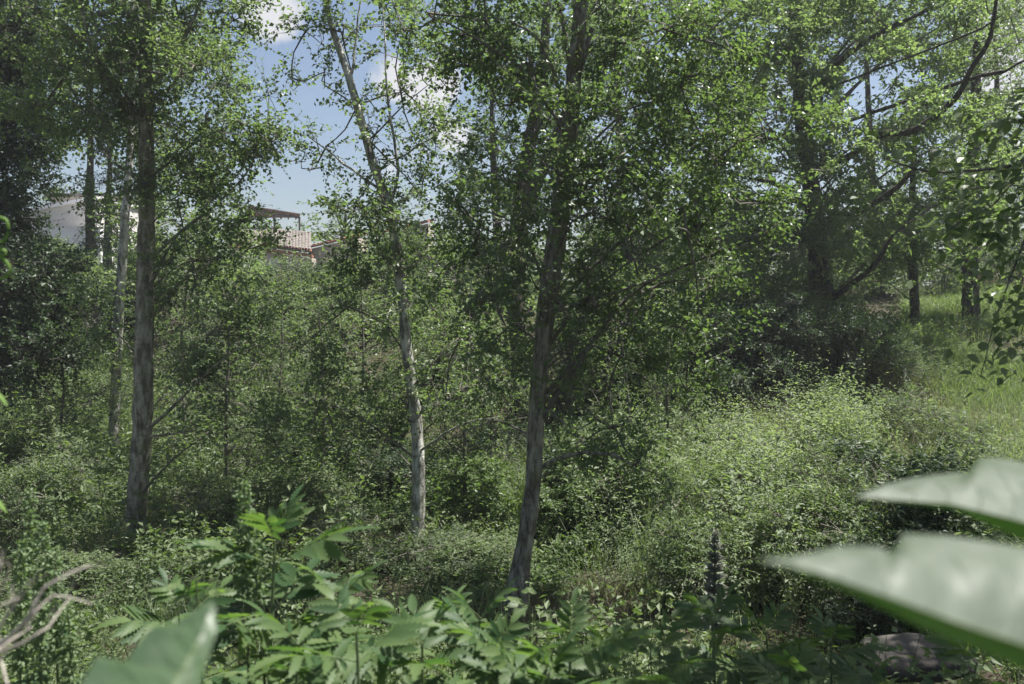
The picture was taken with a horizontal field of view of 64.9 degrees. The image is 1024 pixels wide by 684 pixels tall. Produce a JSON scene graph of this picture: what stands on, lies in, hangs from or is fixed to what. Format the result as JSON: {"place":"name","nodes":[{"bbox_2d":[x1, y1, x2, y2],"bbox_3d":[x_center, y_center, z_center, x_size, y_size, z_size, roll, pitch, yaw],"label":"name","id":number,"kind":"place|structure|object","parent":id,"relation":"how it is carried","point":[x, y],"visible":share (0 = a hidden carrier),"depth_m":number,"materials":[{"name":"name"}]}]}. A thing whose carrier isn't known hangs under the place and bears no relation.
{"place":"outdoors","nodes":[
{"label":"outdoors","id":0,"kind":"place"},
{"bbox_2d":[0,327,161,497],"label":"bush","id":1,"kind":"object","parent":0,"point":[100,369],"depth_m":15.48,"materials":[{"name":"green plant"}]},
{"bbox_2d":[0,278,1023,683],"bbox_3d":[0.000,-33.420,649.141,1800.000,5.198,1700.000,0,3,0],"label":"ground","id":2,"kind":"structure","parent":0,"point":[892,296],"depth_m":14.05,"materials":[{"name":"green plant"}]},
{"bbox_2d":[0,0,85,311],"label":"evergreen oak","id":3,"kind":"object","parent":2,"relation":"on","point":[12,204],"visible":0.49,"depth_m":13.59,"materials":[{"name":"green plant"}]},
{"bbox_2d":[2,486,84,683],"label":"dock plant","id":4,"kind":"object","parent":2,"relation":"on","point":[49,636],"visible":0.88,"depth_m":2.35,"materials":[{"name":"green plant"}]},
{"bbox_2d":[0,450,101,557],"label":"shrub","id":5,"kind":"object","parent":2,"relation":"on","point":[24,473],"visible":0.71,"depth_m":9.96,"materials":[{"name":"green plant"}]},
{"bbox_2d":[0,230,119,415],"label":"ivy clad tree","id":6,"kind":"object","parent":2,"relation":"on","point":[25,280],"visible":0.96,"depth_m":12.01,"materials":[{"name":"green plant"}]},
{"bbox_2d":[0,549,120,683],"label":"dead stalks","id":7,"kind":"object","parent":2,"relation":"on","point":[5,641],"visible":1,"depth_m":0.95,"materials":[{"name":"grey plant"}]},
{"bbox_2d":[1,287,126,456],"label":"sapling","id":8,"kind":"object","parent":2,"relation":"on","point":[74,398],"visible":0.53,"depth_m":12.43,"materials":[{"name":"green plant"}]},
{"bbox_2d":[4,425,128,514],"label":"shrub","id":9,"kind":"object","parent":2,"relation":"on","point":[76,455],"visible":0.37,"depth_m":10.89,"materials":[{"name":"green plant"}]},
{"bbox_2d":[0,544,171,607],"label":"shrub","id":10,"kind":"object","parent":2,"relation":"on","point":[74,562],"visible":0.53,"depth_m":7.42,"materials":[{"name":"green plant"}]},
{"bbox_2d":[22,193,155,274],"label":"white house","id":11,"kind":"structure","parent":2,"relation":"on","point":[68,222],"depth_m":38.73,"materials":[{"name":"beige paint"}]},
{"bbox_2d":[73,85,135,294],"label":"cypress tree","id":12,"kind":"object","parent":2,"relation":"on","point":[90,240],"visible":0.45,"depth_m":23.75,"materials":[{"name":"green plant"}]},
{"bbox_2d":[0,0,249,463],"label":"birch tree","id":13,"kind":"object","parent":2,"relation":"on","point":[119,287],"visible":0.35,"depth_m":12.95,"materials":[{"name":"green plant"}]},
{"bbox_2d":[4,0,261,275],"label":"broadleaf tree","id":14,"kind":"object","parent":2,"relation":"on","point":[111,265],"visible":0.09,"depth_m":25.65,"materials":[{"name":"green plant"}]},
{"bbox_2d":[82,599,215,683],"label":"lobed leaf plant","id":15,"kind":"object","parent":2,"relation":"on","point":[178,652],"visible":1,"depth_m":0.54,"materials":[{"name":"green plant"}]},
{"bbox_2d":[0,0,318,559],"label":"poplar tree","id":16,"kind":"object","parent":2,"relation":"on","point":[143,113],"visible":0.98,"depth_m":8.76,"materials":[{"name":"green plant"}]},
{"bbox_2d":[93,207,226,484],"bbox_3d":[-5.382,0.159,12.211,2.168,4.462,1.288,0,3,0],"label":"sapling","id":17,"kind":"object","parent":2,"relation":"on","point":[174,313],"visible":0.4,"depth_m":12.05,"materials":[{"name":"green plant"}]},
{"bbox_2d":[91,566,261,683],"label":"elder plant","id":18,"kind":"object","parent":2,"relation":"on","point":[133,631],"visible":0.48,"depth_m":2.46,"materials":[{"name":"green plant"}]},
{"bbox_2d":[86,97,286,333],"bbox_3d":[-7.924,-3.082,19.724,5.254,6.542,4.643,0,3,0],"label":"broadleaf tree","id":19,"kind":"object","parent":2,"relation":"on","point":[130,271],"visible":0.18,"depth_m":19.58,"materials":[{"name":"green plant"}]},
{"bbox_2d":[0,510,381,683],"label":"herbs","id":20,"kind":"object","parent":2,"relation":"on","point":[165,556],"visible":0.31,"depth_m":7.39,"materials":[{"name":"green plant"}]},
{"bbox_2d":[141,466,286,537],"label":"shrub","id":21,"kind":"object","parent":2,"relation":"on","point":[207,504],"visible":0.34,"depth_m":9.37,"materials":[{"name":"green plant"}]},
{"bbox_2d":[0,343,435,582],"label":"nettles","id":22,"kind":"object","parent":2,"relation":"on","point":[184,520],"visible":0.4,"depth_m":9.31,"materials":[{"name":"green plant"}]},
{"bbox_2d":[176,268,291,491],"bbox_3d":[-3.729,0.753,10.713,1.413,3.512,1.519,-1,3,-25],"label":"sapling","id":23,"kind":"object","parent":2,"relation":"on","point":[226,433],"visible":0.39,"depth_m":10.63,"materials":[{"name":"green plant"}]},
{"bbox_2d":[175,396,303,493],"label":"shrub","id":24,"kind":"object","parent":2,"relation":"on","point":[250,439],"visible":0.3,"depth_m":11.39,"materials":[{"name":"green plant"}]},
{"bbox_2d":[218,479,272,683],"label":"dock plant","id":25,"kind":"object","parent":2,"relation":"on","point":[249,581],"visible":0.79,"depth_m":2.05,"materials":[{"name":"green plant"}]},
{"bbox_2d":[207,251,336,439],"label":"sapling","id":26,"kind":"object","parent":2,"relation":"on","point":[285,274],"visible":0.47,"depth_m":12.62,"materials":[{"name":"green plant"}]},
{"bbox_2d":[227,226,317,272],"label":"tiled house","id":27,"kind":"structure","parent":2,"relation":"on","point":[296,242],"depth_m":38.68,"materials":[{"name":"paint"}]},
{"bbox_2d":[140,483,406,683],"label":"elder plant","id":28,"kind":"object","parent":2,"relation":"on","point":[288,576],"visible":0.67,"depth_m":2.02,"materials":[{"name":"green plant"}]},
{"bbox_2d":[198,458,360,536],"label":"shrub","id":29,"kind":"object","parent":2,"relation":"on","point":[325,487],"visible":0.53,"depth_m":9.70,"materials":[{"name":"green plant"}]},
{"bbox_2d":[6,242,575,382],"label":"slope herbs","id":30,"kind":"object","parent":2,"relation":"on","point":[395,301],"visible":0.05,"depth_m":21.12,"materials":[{"name":"green plant"}]},
{"bbox_2d":[240,599,354,683],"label":"elder plant","id":31,"kind":"object","parent":2,"relation":"on","point":[316,639],"visible":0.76,"depth_m":1.84,"materials":[{"name":"green plant"}]},
{"bbox_2d":[243,274,376,511],"bbox_3d":[-2.778,0.837,11.000,1.891,3.558,1.510,0,3,0],"label":"sapling","id":32,"kind":"object","parent":2,"relation":"on","point":[295,406],"visible":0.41,"depth_m":11.09,"materials":[{"name":"green plant"}]},
{"bbox_2d":[219,560,442,683],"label":"elder plant","id":33,"kind":"object","parent":2,"relation":"on","point":[378,671],"visible":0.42,"depth_m":2.12,"materials":[{"name":"green plant"}]},
{"bbox_2d":[272,278,391,348],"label":"shrub","id":34,"kind":"object","parent":2,"relation":"on","point":[311,308],"visible":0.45,"depth_m":19.80,"materials":[{"name":"green plant"}]},
{"bbox_2d":[0,273,680,551],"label":"undergrowth","id":35,"kind":"object","parent":2,"relation":"on","point":[197,454],"visible":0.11,"depth_m":11.74,"materials":[{"name":"green plant"}]},
{"bbox_2d":[242,582,441,683],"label":"elder plant","id":36,"kind":"object","parent":2,"relation":"on","point":[354,665],"visible":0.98,"depth_m":1.75,"materials":[{"name":"green plant"}]},
{"bbox_2d":[265,496,423,571],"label":"shrub","id":37,"kind":"object","parent":2,"relation":"on","point":[327,526],"visible":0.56,"depth_m":8.82,"materials":[{"name":"green plant"}]},
{"bbox_2d":[287,231,424,441],"bbox_3d":[-2.395,0.481,12.434,2.175,4.351,1.784,0,3,0],"label":"sapling","id":38,"kind":"object","parent":2,"relation":"on","point":[350,338],"visible":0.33,"depth_m":12.25,"materials":[{"name":"green plant"}]},
{"bbox_2d":[232,0,520,548],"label":"young poplar","id":39,"kind":"object","parent":2,"relation":"on","point":[386,203],"visible":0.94,"depth_m":9.21,"materials":[{"name":"green plant"}]},
{"bbox_2d":[320,434,440,518],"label":"shrub","id":40,"kind":"object","parent":2,"relation":"on","point":[398,462],"visible":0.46,"depth_m":11.18,"materials":[{"name":"green plant"}]},
{"bbox_2d":[372,594,456,683],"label":"elder plant","id":41,"kind":"object","parent":2,"relation":"on","point":[431,636],"visible":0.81,"depth_m":1.97,"materials":[{"name":"green plant"}]},
{"bbox_2d":[361,522,532,583],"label":"shrub","id":42,"kind":"object","parent":2,"relation":"on","point":[430,539],"visible":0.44,"depth_m":8.33,"materials":[{"name":"green plant"}]},
{"bbox_2d":[401,525,534,587],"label":"shrub","id":43,"kind":"object","parent":2,"relation":"on","point":[498,550],"visible":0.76,"depth_m":8.06,"materials":[{"name":"green plant"}]},
{"bbox_2d":[391,450,545,539],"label":"shrub","id":44,"kind":"object","parent":2,"relation":"on","point":[483,476],"visible":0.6,"depth_m":10.12,"materials":[{"name":"green plant"}]},
{"bbox_2d":[399,258,552,533],"bbox_3d":[-0.556,0.809,10.098,2.068,3.839,1.389,1,3,22],"label":"sapling","id":45,"kind":"object","parent":2,"relation":"on","point":[466,415],"visible":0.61,"depth_m":10.19,"materials":[{"name":"green plant"}]},
{"bbox_2d":[424,415,527,469],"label":"shrub","id":46,"kind":"object","parent":2,"relation":"on","point":[478,442],"visible":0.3,"depth_m":12.92,"materials":[{"name":"green plant"}]},
{"bbox_2d":[378,0,601,284],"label":"broadleaf tree","id":47,"kind":"object","parent":2,"relation":"on","point":[491,113],"visible":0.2,"depth_m":26.64,"materials":[{"name":"green plant"}]},
{"bbox_2d":[433,199,554,468],"bbox_3d":[-0.287,0.196,11.975,1.860,4.842,1.676,0,3,0],"label":"sapling","id":48,"kind":"object","parent":2,"relation":"on","point":[508,397],"visible":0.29,"depth_m":11.91,"materials":[{"name":"green plant"}]},
{"bbox_2d":[439,575,564,683],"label":"elder plant","id":49,"kind":"object","parent":2,"relation":"on","point":[467,612],"visible":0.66,"depth_m":2.20,"materials":[{"name":"green plant"}]},
{"bbox_2d":[436,607,579,683],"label":"elder plant","id":50,"kind":"object","parent":2,"relation":"on","point":[463,636],"visible":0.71,"depth_m":2.03,"materials":[{"name":"green plant"}]},
{"bbox_2d":[458,626,562,683],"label":"elder plant","id":51,"kind":"object","parent":2,"relation":"on","point":[501,663],"visible":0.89,"depth_m":1.85,"materials":[{"name":"green plant"}]},
{"bbox_2d":[0,289,1023,683],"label":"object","id":52,"kind":"structure","parent":2,"relation":"on","point":[400,529],"depth_m":7.74,"materials":[{"name":"green plant"}]},
{"bbox_2d":[0,495,1023,683],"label":"undergrowth","id":53,"kind":"object","parent":2,"relation":"on","point":[542,571],"visible":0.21,"depth_m":7.56,"materials":[{"name":"green plant"}]},
{"bbox_2d":[0,549,1023,683],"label":"herbs","id":54,"kind":"object","parent":2,"relation":"on","point":[597,622],"visible":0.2,"depth_m":4.42,"materials":[{"name":"green plant"}]},
{"bbox_2d":[385,0,654,461],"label":"dark tree","id":55,"kind":"object","parent":2,"relation":"on","point":[527,151],"visible":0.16,"depth_m":13.88,"materials":[{"name":"green plant"}]},
{"bbox_2d":[383,0,688,460],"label":"leaning tree","id":56,"kind":"object","parent":2,"relation":"on","point":[557,129],"visible":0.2,"depth_m":12.87,"materials":[{"name":"green plant"}]},
{"bbox_2d":[469,625,629,683],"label":"elder plant","id":57,"kind":"object","parent":2,"relation":"on","point":[566,650],"visible":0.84,"depth_m":1.87,"materials":[{"name":"green plant"}]},
{"bbox_2d":[385,418,731,538],"bbox_3d":[0.710,1.912,11.625,5.741,1.254,3.644,0,3,0],"label":"shrub","id":58,"kind":"object","parent":2,"relation":"on","point":[429,482],"visible":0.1,"depth_m":10.47,"materials":[{"name":"green plant"}]},
{"bbox_2d":[505,471,620,563],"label":"shrub","id":59,"kind":"object","parent":2,"relation":"on","point":[574,508],"visible":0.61,"depth_m":9.39,"materials":[{"name":"green plant"}]},
{"bbox_2d":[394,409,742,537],"bbox_3d":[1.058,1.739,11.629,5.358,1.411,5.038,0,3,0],"label":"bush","id":60,"kind":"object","parent":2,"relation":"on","point":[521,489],"depth_m":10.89,"materials":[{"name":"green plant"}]},
{"bbox_2d":[508,587,659,683],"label":"elder plant","id":61,"kind":"object","parent":2,"relation":"on","point":[608,652],"visible":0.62,"depth_m":2.12,"materials":[{"name":"green plant"}]},
{"bbox_2d":[505,574,678,667],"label":"shrub","id":62,"kind":"object","parent":2,"relation":"on","point":[555,604],"visible":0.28,"depth_m":7.38,"materials":[{"name":"green plant"}]},
{"bbox_2d":[525,270,659,402],"bbox_3d":[1.570,-0.130,15.124,3.415,2.563,2.602,0,3,-8],"label":"shrub","id":63,"kind":"object","parent":2,"relation":"on","point":[565,360],"visible":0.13,"depth_m":14.66,"materials":[{"name":"green plant"}]},
{"bbox_2d":[525,418,679,547],"bbox_3d":[1.062,1.835,10.376,1.908,1.831,2.504,-1,3,-10],"label":"shrub","id":64,"kind":"object","parent":2,"relation":"on","point":[550,468],"visible":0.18,"depth_m":10.17,"materials":[{"name":"green plant"}]},
{"bbox_2d":[350,0,861,617],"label":"alder tree","id":65,"kind":"object","parent":2,"relation":"on","point":[566,176],"visible":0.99,"depth_m":6.72,"materials":[{"name":"green plant"}]},
{"bbox_2d":[546,620,675,683],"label":"elder plant","id":66,"kind":"object","parent":2,"relation":"on","point":[578,665],"visible":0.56,"depth_m":2.27,"materials":[{"name":"green plant"}]},
{"bbox_2d":[566,263,682,472],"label":"sapling","id":67,"kind":"object","parent":2,"relation":"on","point":[622,390],"visible":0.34,"depth_m":10.46,"materials":[{"name":"green plant"}]},
{"bbox_2d":[541,427,739,549],"bbox_3d":[1.413,1.817,9.290,1.558,1.477,2.338,-3,4,-41],"label":"shrub","id":68,"kind":"object","parent":2,"relation":"on","point":[654,465],"visible":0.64,"depth_m":9.04,"materials":[{"name":"green plant"}]},
{"bbox_2d":[511,0,790,290],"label":"broadleaf tree","id":69,"kind":"object","parent":2,"relation":"on","point":[597,30],"visible":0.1,"depth_m":23.60,"materials":[{"name":"green plant"}]},
{"bbox_2d":[610,606,718,683],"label":"elder plant","id":70,"kind":"object","parent":2,"relation":"on","point":[683,673],"visible":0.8,"depth_m":2.67,"materials":[{"name":"green plant"}]},
{"bbox_2d":[608,265,732,450],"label":"sapling","id":71,"kind":"object","parent":2,"relation":"on","point":[666,388],"visible":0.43,"depth_m":12.04,"materials":[{"name":"green plant"}]},
{"bbox_2d":[600,296,766,413],"bbox_3d":[3.047,0.268,14.243,2.960,2.197,2.255,1,3,14],"label":"shrub","id":72,"kind":"object","parent":2,"relation":"on","point":[718,313],"visible":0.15,"depth_m":13.93,"materials":[{"name":"green plant"}]},
{"bbox_2d":[625,493,765,617],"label":"shrub","id":73,"kind":"object","parent":2,"relation":"on","point":[676,551],"visible":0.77,"depth_m":7.37,"materials":[{"name":"green plant"}]},
{"bbox_2d":[673,529,733,682],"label":"flower spike","id":74,"kind":"object","parent":2,"relation":"on","point":[712,575],"visible":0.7,"depth_m":4.57,"materials":[{"name":"purple plant"}]},
{"bbox_2d":[647,580,799,683],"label":"elder plant","id":75,"kind":"object","parent":2,"relation":"on","point":[692,615],"visible":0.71,"depth_m":2.98,"materials":[{"name":"green plant"}]},
{"bbox_2d":[681,310,780,407],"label":"shrub","id":76,"kind":"object","parent":2,"relation":"on","point":[742,350],"visible":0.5,"depth_m":13.91,"materials":[{"name":"green plant"}]},
{"bbox_2d":[547,259,917,441],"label":"bank herbs","id":77,"kind":"object","parent":2,"relation":"on","point":[776,287],"visible":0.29,"depth_m":15.44,"materials":[{"name":"green plant"}]},
{"bbox_2d":[671,448,824,533],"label":"shrub","id":78,"kind":"object","parent":2,"relation":"on","point":[736,479],"visible":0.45,"depth_m":9.41,"materials":[{"name":"green plant"}]},
{"bbox_2d":[693,602,833,683],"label":"elder plant","id":79,"kind":"object","parent":2,"relation":"on","point":[734,677],"visible":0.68,"depth_m":3.07,"materials":[{"name":"green plant"}]},
{"bbox_2d":[731,639,827,683],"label":"elder plant","id":80,"kind":"object","parent":2,"relation":"on","point":[804,658],"visible":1,"depth_m":2.61,"materials":[{"name":"green plant"}]},
{"bbox_2d":[731,298,829,393],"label":"shrub","id":81,"kind":"object","parent":2,"relation":"on","point":[787,361],"visible":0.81,"depth_m":14.08,"materials":[{"name":"green plant"}]},
{"bbox_2d":[541,398,1023,632],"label":"shrub","id":82,"kind":"object","parent":2,"relation":"on","point":[985,538],"visible":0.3,"depth_m":8.05,"materials":[{"name":"green plant"}]},
{"bbox_2d":[727,288,838,350],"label":"shrub","id":83,"kind":"object","parent":2,"relation":"on","point":[788,301],"visible":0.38,"depth_m":14.49,"materials":[{"name":"green plant"}]},
{"bbox_2d":[546,348,1023,604],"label":"meadow herbs","id":84,"kind":"object","parent":2,"relation":"on","point":[824,424],"visible":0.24,"depth_m":10.48,"materials":[{"name":"green plant"}]},
{"bbox_2d":[578,389,1023,589],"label":"meadow grass","id":85,"kind":"structure","parent":2,"relation":"on","point":[786,427],"depth_m":11.03,"materials":[{"name":"green plant"}]},
{"bbox_2d":[722,471,882,602],"bbox_3d":[2.950,1.995,8.052,1.558,1.313,2.338,2,4,36],"label":"shrub","id":86,"kind":"object","parent":2,"relation":"on","point":[812,498],"visible":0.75,"depth_m":7.83,"materials":[{"name":"green plant"}]},
{"bbox_2d":[774,604,894,683],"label":"elder plant","id":87,"kind":"object","parent":2,"relation":"on","point":[818,626],"visible":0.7,"depth_m":3.18,"materials":[{"name":"green plant"}]},
{"bbox_2d":[650,0,1023,310],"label":"spreading tree","id":88,"kind":"object","parent":2,"relation":"on","point":[819,240],"visible":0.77,"depth_m":15.76,"materials":[{"name":"green plant"}]},
{"bbox_2d":[760,430,915,526],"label":"shrub","id":89,"kind":"object","parent":2,"relation":"on","point":[840,471],"visible":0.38,"depth_m":9.52,"materials":[{"name":"green plant"}]},
{"bbox_2d":[816,295,916,391],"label":"shrub","id":90,"kind":"object","parent":2,"relation":"on","point":[854,328],"visible":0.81,"depth_m":14.26,"materials":[{"name":"green plant"}]},
{"bbox_2d":[713,0,1023,299],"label":"broadleaf tree","id":91,"kind":"object","parent":2,"relation":"on","point":[867,93],"visible":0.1,"depth_m":27.72,"materials":[{"name":"green plant"}]},
{"bbox_2d":[794,519,977,662],"bbox_3d":[3.312,2.212,6.951,2.049,1.282,1.561,0,3,-5],"label":"shrub","id":92,"kind":"object","parent":2,"relation":"on","point":[865,609],"visible":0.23,"depth_m":6.78,"materials":[{"name":"green plant"}]},
{"bbox_2d":[759,458,1023,668],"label":"broad leaved plant","id":93,"kind":"object","parent":2,"relation":"on","point":[968,592],"visible":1,"depth_m":0.43,"materials":[{"name":"green plant"}]},
{"bbox_2d":[827,375,968,456],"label":"shrub","id":94,"kind":"object","parent":2,"relation":"on","point":[940,416],"visible":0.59,"depth_m":12.40,"materials":[{"name":"green plant"}]},
{"bbox_2d":[797,429,1013,554],"bbox_3d":[4.245,1.733,8.483,2.732,1.648,2.082,1,3,15],"label":"shrub","id":95,"kind":"object","parent":2,"relation":"on","point":[862,454],"visible":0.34,"depth_m":8.34,"materials":[{"name":"green plant"}]},
{"bbox_2d":[859,327,960,439],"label":"bush","id":96,"kind":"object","parent":2,"relation":"on","point":[870,382],"depth_m":14.35,"materials":[{"name":"green plant"}]},
{"bbox_2d":[856,632,977,682],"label":"boulder","id":97,"kind":"object","parent":2,"relation":"on","point":[908,642],"visible":0.52,"depth_m":4.97,"materials":[{"name":"stone"}]},
{"bbox_2d":[846,87,995,324],"bbox_3d":[9.170,-2.989,18.554,2.809,5.925,2.658,-1,3,-22],"label":"slender tree","id":98,"kind":"object","parent":2,"relation":"on","point":[912,275],"visible":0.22,"depth_m":18.82,"materials":[{"name":"green plant"}]},
{"bbox_2d":[850,0,1023,398],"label":"overhanging tree","id":99,"kind":"object","parent":2,"relation":"on","point":[1000,185],"visible":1,"depth_m":3.99,"materials":[{"name":"green plant"}]},
{"bbox_2d":[888,286,1023,430],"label":"slope weeds","id":100,"kind":"object","parent":2,"relation":"on","point":[1009,312],"visible":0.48,"depth_m":17.36,"materials":[{"name":"green plant"}]},
{"bbox_2d":[896,0,1023,326],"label":"tree","id":101,"kind":"object","parent":2,"relation":"on","point":[966,302],"visible":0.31,"depth_m":19.25,"materials":[{"name":"green plant"}]},
{"bbox_2d":[900,409,1023,466],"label":"shrub","id":102,"kind":"object","parent":2,"relation":"on","point":[980,433],"visible":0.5,"depth_m":11.61,"materials":[{"name":"green plant"}]},
{"bbox_2d":[923,634,1006,683],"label":"elder plant","id":103,"kind":"object","parent":2,"relation":"on","point":[950,652],"visible":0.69,"depth_m":2.95,"materials":[{"name":"green plant"}]},
{"bbox_2d":[930,0,1023,284],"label":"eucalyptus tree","id":104,"kind":"object","parent":2,"relation":"on","point":[1019,16],"visible":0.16,"depth_m":29.07,"materials":[{"name":"green plant"}]},
{"bbox_2d":[0,0,1023,288],"label":"sky","id":105,"kind":"structure","parent":0,"point":[302,183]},
{"bbox_2d":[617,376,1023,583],"bbox_3d":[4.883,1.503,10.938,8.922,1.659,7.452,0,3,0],"label":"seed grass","id":106,"kind":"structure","parent":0,"point":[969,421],"depth_m":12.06,"materials":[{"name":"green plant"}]},
{"bbox_2d":[896,280,1023,445],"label":"slope grass","id":107,"kind":"structure","parent":0,"point":[942,307],"depth_m":16.85,"materials":[{"name":"green plant"}]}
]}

